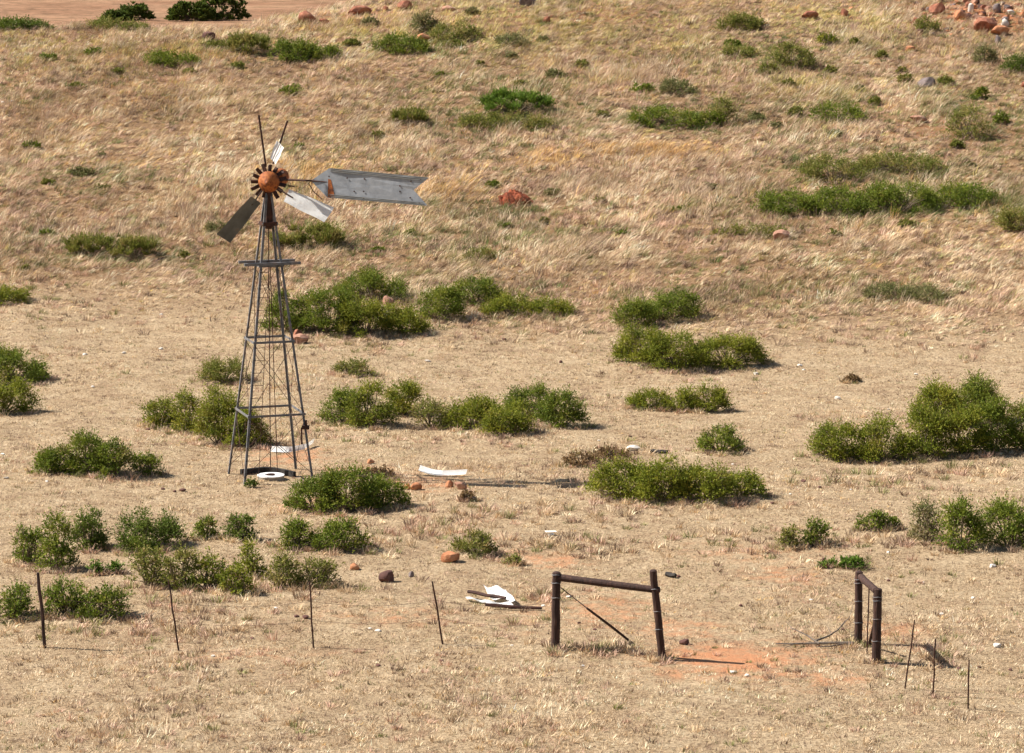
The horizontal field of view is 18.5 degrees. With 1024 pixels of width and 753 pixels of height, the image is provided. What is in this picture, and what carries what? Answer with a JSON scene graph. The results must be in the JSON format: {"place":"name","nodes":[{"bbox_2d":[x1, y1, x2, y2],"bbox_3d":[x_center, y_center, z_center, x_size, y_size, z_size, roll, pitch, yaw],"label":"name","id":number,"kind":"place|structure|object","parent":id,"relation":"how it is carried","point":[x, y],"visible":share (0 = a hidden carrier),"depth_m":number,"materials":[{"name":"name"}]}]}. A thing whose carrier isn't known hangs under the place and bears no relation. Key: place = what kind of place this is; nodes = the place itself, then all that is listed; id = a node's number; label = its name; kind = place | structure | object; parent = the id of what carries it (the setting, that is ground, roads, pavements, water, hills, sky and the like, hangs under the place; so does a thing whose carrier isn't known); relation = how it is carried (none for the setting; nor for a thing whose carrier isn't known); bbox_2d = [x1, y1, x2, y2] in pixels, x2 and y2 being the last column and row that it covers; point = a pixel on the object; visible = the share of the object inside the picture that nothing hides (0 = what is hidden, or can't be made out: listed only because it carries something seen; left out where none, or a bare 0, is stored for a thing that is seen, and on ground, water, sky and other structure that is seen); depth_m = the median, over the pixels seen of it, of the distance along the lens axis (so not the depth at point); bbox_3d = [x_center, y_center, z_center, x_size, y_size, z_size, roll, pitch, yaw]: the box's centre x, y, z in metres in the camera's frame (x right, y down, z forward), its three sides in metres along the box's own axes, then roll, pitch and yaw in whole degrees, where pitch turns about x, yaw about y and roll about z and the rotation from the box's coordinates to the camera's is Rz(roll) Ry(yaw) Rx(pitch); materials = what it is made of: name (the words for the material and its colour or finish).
{"place":"outdoors","nodes":[
{"label":"outdoors","id":0,"kind":"place"},
{"bbox_2d":[0,0,1023,752],"bbox_3d":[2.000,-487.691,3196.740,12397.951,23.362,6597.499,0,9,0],"label":"ground","id":1,"kind":"structure","parent":0,"point":[736,656],"depth_m":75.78,"materials":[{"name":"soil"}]},
{"bbox_2d":[0,280,35,304],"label":"shrub","id":2,"kind":"object","parent":1,"relation":"on","point":[8,290],"visible":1,"depth_m":106.05,"materials":[{"name":"green plant"}]},
{"bbox_2d":[0,577,37,618],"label":"shrub","id":3,"kind":"object","parent":1,"relation":"on","point":[14,605],"visible":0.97,"depth_m":62.15,"materials":[{"name":"green plant"}]},
{"bbox_2d":[0,366,48,415],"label":"shrub","id":4,"kind":"object","parent":1,"relation":"on","point":[18,390],"visible":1,"depth_m":86.96,"materials":[{"name":"green plant"}]},
{"bbox_2d":[0,14,55,29],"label":"shrub","id":5,"kind":"object","parent":1,"relation":"on","point":[15,21],"visible":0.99,"depth_m":148.56,"materials":[{"name":"green plant"}]},
{"bbox_2d":[0,341,55,385],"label":"shrub","id":6,"kind":"object","parent":1,"relation":"on","point":[36,371],"visible":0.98,"depth_m":92.88,"materials":[{"name":"green plant"}]},
{"bbox_2d":[37,572,46,647],"bbox_3d":[-8.937,4.498,59.890,0.166,1.576,0.066,0,9,0],"label":"fence stake","id":7,"kind":"object","parent":1,"relation":"on","point":[41,610],"visible":1,"depth_m":59.86,"materials":[{"name":"brown wood"}]},
{"bbox_2d":[7,505,85,572],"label":"shrub","id":8,"kind":"object","parent":1,"relation":"on","point":[29,543],"visible":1,"depth_m":66.32,"materials":[{"name":"green plant"}]},
{"bbox_2d":[35,572,136,619],"bbox_3d":[-8.396,4.321,62.225,2.016,0.901,1.089,3,9,17],"label":"shrub","id":9,"kind":"object","parent":1,"relation":"on","point":[75,598],"visible":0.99,"depth_m":62.10,"materials":[{"name":"green plant"}]},
{"bbox_2d":[61,504,112,550],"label":"shrub","id":10,"kind":"object","parent":1,"relation":"on","point":[98,537],"visible":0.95,"depth_m":68.59,"materials":[{"name":"green plant"}]},
{"bbox_2d":[27,427,165,477],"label":"shrub","id":11,"kind":"object","parent":1,"relation":"on","point":[101,458],"visible":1,"depth_m":77.20,"materials":[{"name":"green plant"}]},
{"bbox_2d":[60,227,159,257],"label":"shrub","id":12,"kind":"object","parent":1,"relation":"on","point":[77,242],"visible":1,"depth_m":112.83,"materials":[{"name":"green plant"}]},
{"bbox_2d":[83,11,150,31],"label":"shrub","id":13,"kind":"object","parent":1,"relation":"on","point":[103,21],"visible":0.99,"depth_m":149.18,"materials":[{"name":"green plant"}]},
{"bbox_2d":[100,1,155,20],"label":"evergreen bush","id":14,"kind":"object","parent":1,"relation":"on","point":[125,11],"visible":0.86,"depth_m":363.84,"materials":[{"name":"green plant"}]},
{"bbox_2d":[106,502,190,552],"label":"shrub","id":15,"kind":"object","parent":1,"relation":"on","point":[165,528],"visible":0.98,"depth_m":68.44,"materials":[{"name":"green plant"}]},
{"bbox_2d":[123,539,203,591],"bbox_3d":[-7.102,3.815,64.475,1.786,1.093,1.000,6,10,32],"label":"shrub","id":16,"kind":"object","parent":1,"relation":"on","point":[158,572],"visible":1,"depth_m":64.38,"materials":[{"name":"green plant"}]},
{"bbox_2d":[135,382,203,433],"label":"shrub","id":17,"kind":"object","parent":1,"relation":"on","point":[181,418],"visible":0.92,"depth_m":84.19,"materials":[{"name":"green plant"}]},
{"bbox_2d":[141,47,201,66],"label":"shrub","id":18,"kind":"object","parent":1,"relation":"on","point":[157,54],"visible":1,"depth_m":141.39,"materials":[{"name":"green plant"}]},
{"bbox_2d":[188,512,221,538],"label":"shrub","id":19,"kind":"object","parent":1,"relation":"on","point":[201,524],"visible":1,"depth_m":69.25,"materials":[{"name":"green plant"}]},
{"bbox_2d":[164,0,251,20],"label":"evergreen bush","id":20,"kind":"object","parent":1,"relation":"on","point":[203,10],"visible":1,"depth_m":362.46,"materials":[{"name":"green plant"}]},
{"bbox_2d":[179,546,258,594],"bbox_3d":[-5.883,3.944,64.109,2.030,0.910,1.016,7,11,38],"label":"shrub","id":21,"kind":"object","parent":1,"relation":"on","point":[223,577],"visible":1,"depth_m":64.03,"materials":[{"name":"green plant"}]},
{"bbox_2d":[191,351,251,383],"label":"shrub","id":22,"kind":"object","parent":1,"relation":"on","point":[214,369],"visible":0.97,"depth_m":92.57,"materials":[{"name":"green plant"}]},
{"bbox_2d":[183,378,276,447],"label":"shrub","id":23,"kind":"object","parent":1,"relation":"on","point":[209,412],"visible":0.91,"depth_m":81.75,"materials":[{"name":"green plant"}]},
{"bbox_2d":[218,512,259,541],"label":"shrub","id":24,"kind":"object","parent":1,"relation":"on","point":[242,528],"visible":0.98,"depth_m":68.98,"materials":[{"name":"green plant"}]},
{"bbox_2d":[220,29,273,52],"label":"shrub","id":25,"kind":"object","parent":1,"relation":"on","point":[237,40],"visible":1,"depth_m":143.21,"materials":[{"name":"green plant"}]},
{"bbox_2d":[230,531,269,576],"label":"shrub","id":26,"kind":"object","parent":1,"relation":"on","point":[249,560],"visible":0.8,"depth_m":65.67,"materials":[{"name":"green plant"}]},
{"bbox_2d":[257,472,283,480],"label":"well head","id":27,"kind":"object","parent":1,"relation":"on","point":[271,476],"visible":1,"depth_m":77.01},
{"bbox_2d":[271,438,314,451],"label":"metal sheet","id":28,"kind":"object","parent":1,"relation":"on","point":[290,449],"visible":0.78,"depth_m":80.74,"materials":[{"name":"white metal"}]},
{"bbox_2d":[258,546,344,589],"bbox_3d":[-4.331,3.897,64.605,1.799,0.922,0.951,-4,9,-22],"label":"shrub","id":29,"kind":"object","parent":1,"relation":"on","point":[323,573],"visible":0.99,"depth_m":64.53,"materials":[{"name":"green plant"}]},
{"bbox_2d":[266,34,346,62],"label":"shrub","id":30,"kind":"object","parent":1,"relation":"on","point":[303,48],"visible":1,"depth_m":142.12,"materials":[{"name":"green plant"}]},
{"bbox_2d":[266,218,347,250],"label":"shrub","id":31,"kind":"object","parent":1,"relation":"on","point":[329,233],"visible":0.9,"depth_m":113.48,"materials":[{"name":"green plant"}]},
{"bbox_2d":[253,281,361,335],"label":"shrub","id":32,"kind":"object","parent":1,"relation":"on","point":[300,320],"visible":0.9,"depth_m":100.45,"materials":[{"name":"green plant"}]},
{"bbox_2d":[217,115,427,483],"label":"windmill","id":33,"kind":"object","parent":1,"relation":"on","point":[360,185],"visible":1,"depth_m":76.21,"materials":[{"name":"metal"}]},
{"bbox_2d":[240,467,295,476],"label":"curved beam","id":34,"kind":"structure","parent":33,"relation":"attached to","point":[286,472],"depth_m":77.88,"materials":[{"name":"black metal"}]},
{"bbox_2d":[275,511,379,552],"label":"shrub","id":35,"kind":"object","parent":1,"relation":"on","point":[294,535],"visible":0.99,"depth_m":68.26,"materials":[{"name":"green plant"}]},
{"bbox_2d":[310,382,354,422],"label":"shrub","id":36,"kind":"object","parent":1,"relation":"on","point":[337,395],"visible":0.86,"depth_m":85.61,"materials":[{"name":"green plant"}]},
{"bbox_2d":[275,459,415,514],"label":"shrub","id":37,"kind":"object","parent":1,"relation":"on","point":[329,489],"visible":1,"depth_m":72.96,"materials":[{"name":"green plant"}]},
{"bbox_2d":[330,354,374,376],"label":"shrub","id":38,"kind":"object","parent":1,"relation":"on","point":[354,366],"visible":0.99,"depth_m":93.82,"materials":[{"name":"green plant"}]},
{"bbox_2d":[330,263,415,301],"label":"shrub","id":39,"kind":"object","parent":1,"relation":"on","point":[373,281],"visible":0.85,"depth_m":105.72,"materials":[{"name":"green plant"}]},
{"bbox_2d":[358,464,394,475],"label":"dry bush","id":40,"kind":"object","parent":1,"relation":"on","point":[384,470],"visible":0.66,"depth_m":77.42,"materials":[{"name":"brown plant"}]},
{"bbox_2d":[336,369,428,427],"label":"shrub","id":41,"kind":"object","parent":1,"relation":"on","point":[395,397],"visible":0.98,"depth_m":85.03,"materials":[{"name":"green plant"}]},
{"bbox_2d":[331,293,435,337],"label":"shrub","id":42,"kind":"object","parent":1,"relation":"on","point":[376,312],"visible":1,"depth_m":100.09,"materials":[{"name":"green plant"}]},
{"bbox_2d":[366,29,432,54],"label":"shrub","id":43,"kind":"object","parent":1,"relation":"on","point":[416,43],"visible":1,"depth_m":143.79,"materials":[{"name":"green plant"}]},
{"bbox_2d":[390,105,429,122],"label":"shrub","id":44,"kind":"object","parent":1,"relation":"on","point":[414,113],"visible":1,"depth_m":131.56,"materials":[{"name":"green plant"}]},
{"bbox_2d":[407,7,441,32],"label":"shrub","id":45,"kind":"object","parent":1,"relation":"on","point":[431,22],"visible":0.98,"depth_m":147.62,"materials":[{"name":"green plant"}]},
{"bbox_2d":[405,394,451,427],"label":"shrub","id":46,"kind":"object","parent":1,"relation":"on","point":[431,407],"visible":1,"depth_m":84.85,"materials":[{"name":"green plant"}]},
{"bbox_2d":[418,465,466,474],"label":"metal sheet","id":47,"kind":"object","parent":1,"relation":"on","point":[424,469],"visible":1,"depth_m":77.44,"materials":[{"name":"white metal"}]},
{"bbox_2d":[441,551,459,562],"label":"rock","id":48,"kind":"object","parent":1,"relation":"on","point":[449,556],"visible":1,"depth_m":67.16,"materials":[{"name":"orange stone"}]},
{"bbox_2d":[426,16,485,41],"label":"shrub","id":49,"kind":"object","parent":1,"relation":"on","point":[441,28],"visible":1,"depth_m":146.32,"materials":[{"name":"green plant"}]},
{"bbox_2d":[412,270,506,321],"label":"shrub","id":50,"kind":"object","parent":1,"relation":"on","point":[449,296],"visible":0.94,"depth_m":103.40,"materials":[{"name":"green plant"}]},
{"bbox_2d":[446,523,498,554],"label":"shrub","id":51,"kind":"object","parent":1,"relation":"on","point":[484,544],"visible":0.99,"depth_m":68.03,"materials":[{"name":"green plant"}]},
{"bbox_2d":[462,245,501,260],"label":"shrub","id":52,"kind":"object","parent":1,"relation":"on","point":[485,250],"visible":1,"depth_m":112.00,"materials":[{"name":"green plant"}]},
{"bbox_2d":[439,389,538,436],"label":"shrub","id":53,"kind":"object","parent":1,"relation":"on","point":[488,412],"visible":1,"depth_m":84.01,"materials":[{"name":"green plant"}]},
{"bbox_2d":[484,600,512,604],"bbox_3d":[-0.269,4.552,63.238,0.652,0.064,0.325,1,9,7],"label":"metal sheet","id":54,"kind":"object","parent":1,"relation":"on","point":[505,603],"visible":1,"depth_m":63.28,"materials":[{"name":"white metal"}]},
{"bbox_2d":[484,585,514,601],"bbox_3d":[-0.271,4.382,63.738,0.419,0.178,1.046,-2,9,-14],"label":"metal sheet","id":55,"kind":"object","parent":54,"relation":"on","point":[497,590],"visible":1,"depth_m":63.76,"materials":[{"name":"white metal"}]},
{"bbox_2d":[454,107,557,130],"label":"shrub","id":56,"kind":"object","parent":1,"relation":"on","point":[475,118],"visible":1,"depth_m":130.46,"materials":[{"name":"green plant"}]},
{"bbox_2d":[493,30,529,45],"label":"shrub","id":57,"kind":"object","parent":1,"relation":"on","point":[500,40],"visible":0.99,"depth_m":145.05,"materials":[{"name":"green plant"}]},
{"bbox_2d":[0,0,1023,350],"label":"long grass","id":58,"kind":"structure","parent":1,"relation":"on","point":[640,72],"depth_m":125.69,"materials":[{"name":"plant"}]},
{"bbox_2d":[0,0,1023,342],"bbox_3d":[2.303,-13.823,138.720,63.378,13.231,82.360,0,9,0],"label":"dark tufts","id":59,"kind":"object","parent":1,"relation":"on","point":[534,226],"visible":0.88,"depth_m":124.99,"materials":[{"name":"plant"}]},
{"bbox_2d":[0,281,1023,752],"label":"grass tufts","id":60,"kind":"object","parent":1,"relation":"on","point":[610,647],"visible":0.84,"depth_m":69.00,"materials":[{"name":"plant"}]},
{"bbox_2d":[485,603,541,609],"bbox_3d":[0.034,4.593,62.942,1.133,0.117,0.067,1,9,4],"label":"pole","id":61,"kind":"object","parent":1,"relation":"on","point":[511,606],"visible":0.99,"depth_m":62.92,"materials":[{"name":"brown wood"}]},
{"bbox_2d":[498,189,533,206],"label":"termite mound","id":62,"kind":"object","parent":1,"relation":"on","point":[509,194],"visible":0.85,"depth_m":118.97,"materials":[{"name":"orange soil"}]},
{"bbox_2d":[477,84,556,112],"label":"shrub","id":63,"kind":"object","parent":1,"relation":"on","point":[501,95],"visible":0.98,"depth_m":133.09,"materials":[{"name":"green plant"}]},
{"bbox_2d":[477,285,577,316],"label":"shrub","id":64,"kind":"object","parent":1,"relation":"on","point":[506,301],"visible":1,"depth_m":103.76,"materials":[{"name":"green plant"}]},
{"bbox_2d":[499,376,593,428],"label":"shrub","id":65,"kind":"object","parent":1,"relation":"on","point":[547,410],"visible":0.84,"depth_m":84.80,"materials":[{"name":"green plant"}]},
{"bbox_2d":[560,442,631,467],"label":"dry bush","id":66,"kind":"object","parent":1,"relation":"on","point":[591,457],"visible":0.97,"depth_m":79.38,"materials":[{"name":"brown plant"}]},
{"bbox_2d":[551,569,665,658],"bbox_3d":[1.897,4.386,59.102,2.239,1.827,0.860,3,9,18],"label":"gate frame","id":67,"kind":"object","parent":1,"relation":"on","point":[558,577],"visible":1,"depth_m":58.75,"materials":[{"name":"brown wood"}]},
{"bbox_2d":[604,280,705,327],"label":"shrub","id":68,"kind":"object","parent":1,"relation":"on","point":[640,309],"visible":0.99,"depth_m":101.94,"materials":[{"name":"green plant"}]},
{"bbox_2d":[578,448,769,503],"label":"shrub","id":69,"kind":"object","parent":1,"relation":"on","point":[684,483],"visible":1,"depth_m":73.86,"materials":[{"name":"green plant"}]},
{"bbox_2d":[625,99,725,129],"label":"shrub","id":70,"kind":"object","parent":1,"relation":"on","point":[692,118],"visible":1,"depth_m":130.76,"materials":[{"name":"green plant"}]},
{"bbox_2d":[656,73,699,96],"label":"shrub","id":71,"kind":"object","parent":1,"relation":"on","point":[673,84],"visible":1,"depth_m":136.17,"materials":[{"name":"green plant"}]},
{"bbox_2d":[620,376,738,412],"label":"shrub","id":72,"kind":"object","parent":1,"relation":"on","point":[719,399],"visible":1,"depth_m":87.68,"materials":[{"name":"green plant"}]},
{"bbox_2d":[604,318,771,373],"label":"shrub","id":73,"kind":"object","parent":1,"relation":"on","point":[701,354],"visible":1,"depth_m":94.61,"materials":[{"name":"green plant"}]},
{"bbox_2d":[691,419,748,452],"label":"shrub","id":74,"kind":"object","parent":1,"relation":"on","point":[726,432],"visible":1,"depth_m":80.78,"materials":[{"name":"green plant"}]},
{"bbox_2d":[707,93,738,124],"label":"shrub","id":75,"kind":"object","parent":1,"relation":"on","point":[727,105],"visible":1,"depth_m":131.29,"materials":[{"name":"green plant"}]},
{"bbox_2d":[713,8,767,30],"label":"shrub","id":76,"kind":"object","parent":1,"relation":"on","point":[739,18],"visible":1,"depth_m":148.22,"materials":[{"name":"green plant"}]},
{"bbox_2d":[720,43,761,56],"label":"shrub","id":77,"kind":"object","parent":1,"relation":"on","point":[748,50],"visible":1,"depth_m":143.39,"materials":[{"name":"green plant"}]},
{"bbox_2d":[711,219,794,238],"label":"shrub","id":78,"kind":"object","parent":1,"relation":"on","point":[766,229],"visible":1,"depth_m":114.51,"materials":[{"name":"green plant"}]},
{"bbox_2d":[763,38,817,68],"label":"shrub","id":79,"kind":"object","parent":1,"relation":"on","point":[792,48],"visible":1,"depth_m":140.79,"materials":[{"name":"green plant"}]},
{"bbox_2d":[775,523,806,548],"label":"shrub","id":80,"kind":"object","parent":1,"relation":"on","point":[789,535],"visible":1,"depth_m":68.51,"materials":[{"name":"green plant"}]},
{"bbox_2d":[776,607,853,647],"bbox_3d":[5.838,4.804,60.444,1.648,0.396,2.108,0,9,0],"label":"fallen branch","id":81,"kind":"object","parent":1,"relation":"on","point":[815,642],"visible":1,"depth_m":59.82,"materials":[{"name":"grey wood"}]},
{"bbox_2d":[750,179,880,216],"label":"shrub","id":82,"kind":"object","parent":1,"relation":"on","point":[803,201],"visible":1,"depth_m":117.59,"materials":[{"name":"green plant"}]},
{"bbox_2d":[798,514,833,546],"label":"shrub","id":83,"kind":"object","parent":1,"relation":"on","point":[813,533],"visible":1,"depth_m":68.66,"materials":[{"name":"green plant"}]},
{"bbox_2d":[815,30,839,43],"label":"shrub","id":84,"kind":"object","parent":1,"relation":"on","point":[823,37],"visible":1,"depth_m":145.62,"materials":[{"name":"green plant"}]},
{"bbox_2d":[806,99,868,123],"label":"shrub","id":85,"kind":"object","parent":1,"relation":"on","point":[854,111],"visible":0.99,"depth_m":131.95,"materials":[{"name":"green plant"}]},
{"bbox_2d":[837,554,869,568],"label":"weed","id":86,"kind":"object","parent":1,"relation":"on","point":[852,560],"visible":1,"depth_m":66.30,"materials":[{"name":"green plant"}]},
{"bbox_2d":[802,408,922,464],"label":"shrub","id":87,"kind":"object","parent":1,"relation":"on","point":[823,441],"visible":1,"depth_m":80.14,"materials":[{"name":"green plant"}]},
{"bbox_2d":[854,570,882,662],"bbox_3d":[6.726,4.549,59.163,0.295,1.534,1.627,-1,9,-7],"label":"gate frame","id":88,"kind":"object","parent":1,"relation":"on","point":[860,578],"visible":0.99,"depth_m":58.97,"materials":[{"name":"brown wood"}]},
{"bbox_2d":[792,144,947,182],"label":"shrub","id":89,"kind":"object","parent":1,"relation":"on","point":[865,163],"visible":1,"depth_m":122.82,"materials":[{"name":"green plant"}]},
{"bbox_2d":[852,507,902,530],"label":"shrub","id":90,"kind":"object","parent":1,"relation":"on","point":[880,517],"visible":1,"depth_m":70.32,"materials":[{"name":"green plant"}]},
{"bbox_2d":[859,276,952,302],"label":"shrub","id":91,"kind":"object","parent":1,"relation":"on","point":[915,290],"visible":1,"depth_m":105.10,"materials":[{"name":"green plant"}]},
{"bbox_2d":[901,494,946,542],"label":"shrub","id":92,"kind":"object","parent":1,"relation":"on","point":[924,533],"visible":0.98,"depth_m":68.78,"materials":[{"name":"green plant"}]},
{"bbox_2d":[910,13,944,30],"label":"shrub","id":93,"kind":"object","parent":1,"relation":"on","point":[921,24],"visible":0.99,"depth_m":148.67,"materials":[{"name":"green plant"}]},
{"bbox_2d":[860,176,1007,215],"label":"shrub","id":94,"kind":"object","parent":1,"relation":"on","point":[888,194],"visible":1,"depth_m":118.44,"materials":[{"name":"green plant"}]},
{"bbox_2d":[900,373,996,457],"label":"shrub","id":95,"kind":"object","parent":1,"relation":"on","point":[946,422],"visible":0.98,"depth_m":80.62,"materials":[{"name":"green plant"}]},
{"bbox_2d":[940,100,997,139],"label":"shrub","id":96,"kind":"object","parent":1,"relation":"on","point":[965,112],"visible":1,"depth_m":128.98,"materials":[{"name":"green plant"}]},
{"bbox_2d":[929,489,1023,552],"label":"shrub","id":97,"kind":"object","parent":1,"relation":"on","point":[1001,510],"visible":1,"depth_m":68.01,"materials":[{"name":"green plant"}]},
{"bbox_2d":[974,17,996,31],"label":"rock","id":98,"kind":"object","parent":1,"relation":"on","point":[985,23],"visible":0.93,"depth_m":149.27,"materials":[{"name":"orange stone"}]},
{"bbox_2d":[970,41,1000,63],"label":"shrub","id":99,"kind":"object","parent":1,"relation":"on","point":[993,56],"visible":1,"depth_m":141.82,"materials":[{"name":"green plant"}]},
{"bbox_2d":[948,365,1023,454],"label":"shrub","id":100,"kind":"object","parent":1,"relation":"on","point":[982,391],"visible":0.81,"depth_m":81.07,"materials":[{"name":"green plant"}]},
{"bbox_2d":[987,201,1023,230],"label":"shrub","id":101,"kind":"object","parent":1,"relation":"on","point":[1009,216],"visible":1,"depth_m":115.25,"materials":[{"name":"green plant"}]},
{"bbox_2d":[998,52,1023,71],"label":"shrub","id":102,"kind":"object","parent":1,"relation":"on","point":[1017,63],"visible":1,"depth_m":139.98,"materials":[{"name":"green plant"}]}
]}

